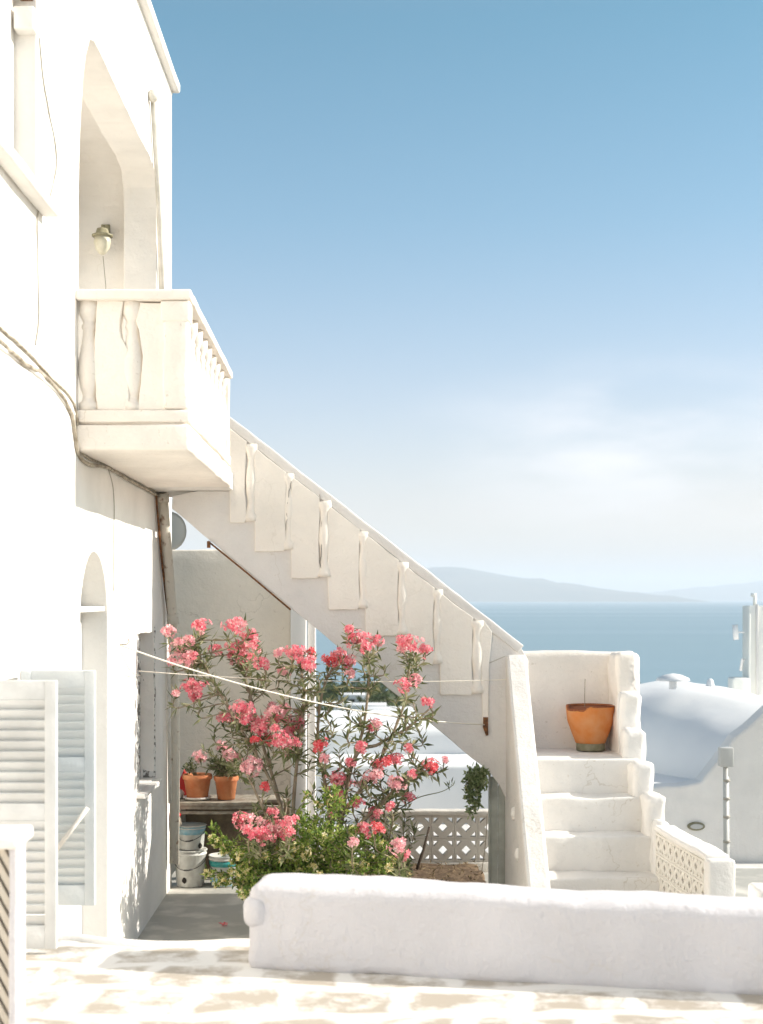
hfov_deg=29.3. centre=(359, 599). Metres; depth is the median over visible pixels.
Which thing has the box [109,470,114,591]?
cable
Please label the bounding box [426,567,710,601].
hills
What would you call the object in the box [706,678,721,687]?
roof vent
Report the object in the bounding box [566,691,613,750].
flower pot
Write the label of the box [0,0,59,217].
window
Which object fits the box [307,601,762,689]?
sea
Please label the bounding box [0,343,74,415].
plaster ridge
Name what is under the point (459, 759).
neighbour house
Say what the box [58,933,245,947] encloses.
pavement edge
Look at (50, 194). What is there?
cable
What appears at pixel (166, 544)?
drainpipe
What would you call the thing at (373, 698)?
scrub
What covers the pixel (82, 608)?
door
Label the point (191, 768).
succulent
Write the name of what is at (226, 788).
flower pot
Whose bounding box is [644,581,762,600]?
hills
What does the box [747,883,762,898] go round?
kerb wall
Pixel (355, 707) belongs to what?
village house
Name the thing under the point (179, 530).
satellite dish
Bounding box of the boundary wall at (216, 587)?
[172,549,315,873]
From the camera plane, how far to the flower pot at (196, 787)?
14.25 m
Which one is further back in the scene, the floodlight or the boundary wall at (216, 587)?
the floodlight
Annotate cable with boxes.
[0,327,157,492]
[0,339,158,496]
[35,38,56,345]
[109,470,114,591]
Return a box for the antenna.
[732,624,744,639]
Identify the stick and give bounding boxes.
[416,827,429,869]
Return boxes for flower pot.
[182,772,211,799]
[214,775,238,799]
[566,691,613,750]
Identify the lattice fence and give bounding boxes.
[361,809,487,871]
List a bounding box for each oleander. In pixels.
[159,613,327,868]
[306,622,454,880]
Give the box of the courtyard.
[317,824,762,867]
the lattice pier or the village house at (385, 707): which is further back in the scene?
the village house at (385, 707)
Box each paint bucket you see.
[175,847,206,887]
[179,822,206,849]
[208,852,238,887]
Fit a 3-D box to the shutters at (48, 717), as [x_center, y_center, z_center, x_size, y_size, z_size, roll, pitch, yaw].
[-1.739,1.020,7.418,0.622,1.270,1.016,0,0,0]
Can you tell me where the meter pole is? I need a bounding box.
[718,747,733,854]
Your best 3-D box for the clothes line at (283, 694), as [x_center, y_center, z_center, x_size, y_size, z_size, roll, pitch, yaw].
[-0.325,0.729,11.905,3.593,0.782,0.012,0,0,-36]
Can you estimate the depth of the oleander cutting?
14.32 m
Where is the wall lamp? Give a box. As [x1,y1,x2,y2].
[92,224,112,288]
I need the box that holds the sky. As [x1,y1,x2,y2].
[151,0,762,592]
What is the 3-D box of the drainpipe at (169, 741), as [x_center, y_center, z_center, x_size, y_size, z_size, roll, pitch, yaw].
[-1.780,1.249,13.698,0.036,1.345,0.155,0,0,0]
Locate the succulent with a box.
[182,756,198,775]
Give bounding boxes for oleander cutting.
[192,739,250,785]
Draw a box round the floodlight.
[739,658,745,670]
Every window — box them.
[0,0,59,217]
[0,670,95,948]
[136,627,162,798]
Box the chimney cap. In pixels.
[656,673,689,688]
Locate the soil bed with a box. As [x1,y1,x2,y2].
[392,863,486,885]
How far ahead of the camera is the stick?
14.73 m
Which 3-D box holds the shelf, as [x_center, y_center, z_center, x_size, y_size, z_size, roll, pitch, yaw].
[-1.256,2.381,14.436,1.113,0.838,0.576,0,0,0]
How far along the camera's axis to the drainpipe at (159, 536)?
13.30 m
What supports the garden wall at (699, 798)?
on the terrain
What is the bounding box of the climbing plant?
[461,762,489,873]
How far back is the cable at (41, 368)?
8.69 m
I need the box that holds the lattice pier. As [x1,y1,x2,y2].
[0,825,31,1023]
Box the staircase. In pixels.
[150,416,669,893]
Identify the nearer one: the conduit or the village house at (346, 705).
the conduit
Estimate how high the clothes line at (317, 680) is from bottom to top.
0.136 m
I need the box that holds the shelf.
[179,795,289,871]
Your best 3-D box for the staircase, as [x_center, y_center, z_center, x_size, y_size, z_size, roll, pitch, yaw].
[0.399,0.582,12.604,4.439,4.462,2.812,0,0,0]
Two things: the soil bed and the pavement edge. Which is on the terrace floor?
the soil bed
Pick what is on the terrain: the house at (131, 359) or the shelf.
the house at (131, 359)
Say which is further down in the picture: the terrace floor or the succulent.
the terrace floor
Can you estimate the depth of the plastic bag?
14.50 m
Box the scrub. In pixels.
[307,676,640,779]
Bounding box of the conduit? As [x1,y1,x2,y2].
[207,541,290,609]
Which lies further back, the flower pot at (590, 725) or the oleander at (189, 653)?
the flower pot at (590, 725)
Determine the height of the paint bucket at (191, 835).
0.235 m
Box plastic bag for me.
[180,769,185,794]
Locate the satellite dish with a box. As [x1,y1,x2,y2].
[172,512,186,549]
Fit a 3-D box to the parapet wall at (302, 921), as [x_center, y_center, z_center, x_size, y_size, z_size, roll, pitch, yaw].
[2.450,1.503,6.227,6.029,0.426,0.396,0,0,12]
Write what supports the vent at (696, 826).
attached to the garden wall at (699, 798)
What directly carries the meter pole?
on the terrain
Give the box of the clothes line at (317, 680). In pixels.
[140,671,506,681]
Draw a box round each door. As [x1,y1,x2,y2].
[80,605,104,933]
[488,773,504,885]
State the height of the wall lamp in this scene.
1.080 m
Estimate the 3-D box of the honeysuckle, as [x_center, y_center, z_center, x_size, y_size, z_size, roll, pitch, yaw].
[-0.421,2.104,11.879,1.722,1.297,1.138,0,0,0]
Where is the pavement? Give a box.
[25,940,762,1023]
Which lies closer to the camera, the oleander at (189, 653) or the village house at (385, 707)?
the oleander at (189, 653)
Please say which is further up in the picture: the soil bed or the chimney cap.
the chimney cap
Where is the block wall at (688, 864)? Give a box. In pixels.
[654,826,734,897]
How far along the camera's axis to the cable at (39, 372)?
9.29 m
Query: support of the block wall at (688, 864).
on the terrace floor
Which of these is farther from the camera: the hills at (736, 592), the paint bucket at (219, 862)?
the hills at (736, 592)
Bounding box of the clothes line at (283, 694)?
[120,645,484,724]
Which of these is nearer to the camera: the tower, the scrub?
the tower
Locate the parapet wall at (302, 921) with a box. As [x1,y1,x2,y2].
[244,871,762,994]
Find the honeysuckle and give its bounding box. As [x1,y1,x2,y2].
[201,783,412,900]
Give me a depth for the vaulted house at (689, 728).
21.78 m
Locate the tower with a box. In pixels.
[728,593,762,695]
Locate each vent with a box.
[687,822,704,830]
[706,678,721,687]
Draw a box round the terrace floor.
[137,868,762,940]
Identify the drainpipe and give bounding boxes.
[148,89,164,288]
[155,495,166,610]
[157,492,179,863]
[167,663,171,803]
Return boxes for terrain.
[307,691,402,786]
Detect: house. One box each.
[0,0,232,948]
[307,710,498,823]
[316,701,350,710]
[339,693,365,702]
[352,703,386,709]
[363,706,413,709]
[638,681,762,783]
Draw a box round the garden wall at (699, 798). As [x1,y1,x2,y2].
[654,706,762,862]
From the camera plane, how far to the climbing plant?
12.93 m
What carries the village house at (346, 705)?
on the terrain
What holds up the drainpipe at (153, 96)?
attached to the house at (131, 359)
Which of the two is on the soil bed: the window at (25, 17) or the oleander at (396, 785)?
the oleander at (396, 785)
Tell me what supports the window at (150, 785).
in the house at (131, 359)
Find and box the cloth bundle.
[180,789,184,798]
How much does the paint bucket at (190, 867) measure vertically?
0.357 m
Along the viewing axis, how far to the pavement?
6.16 m

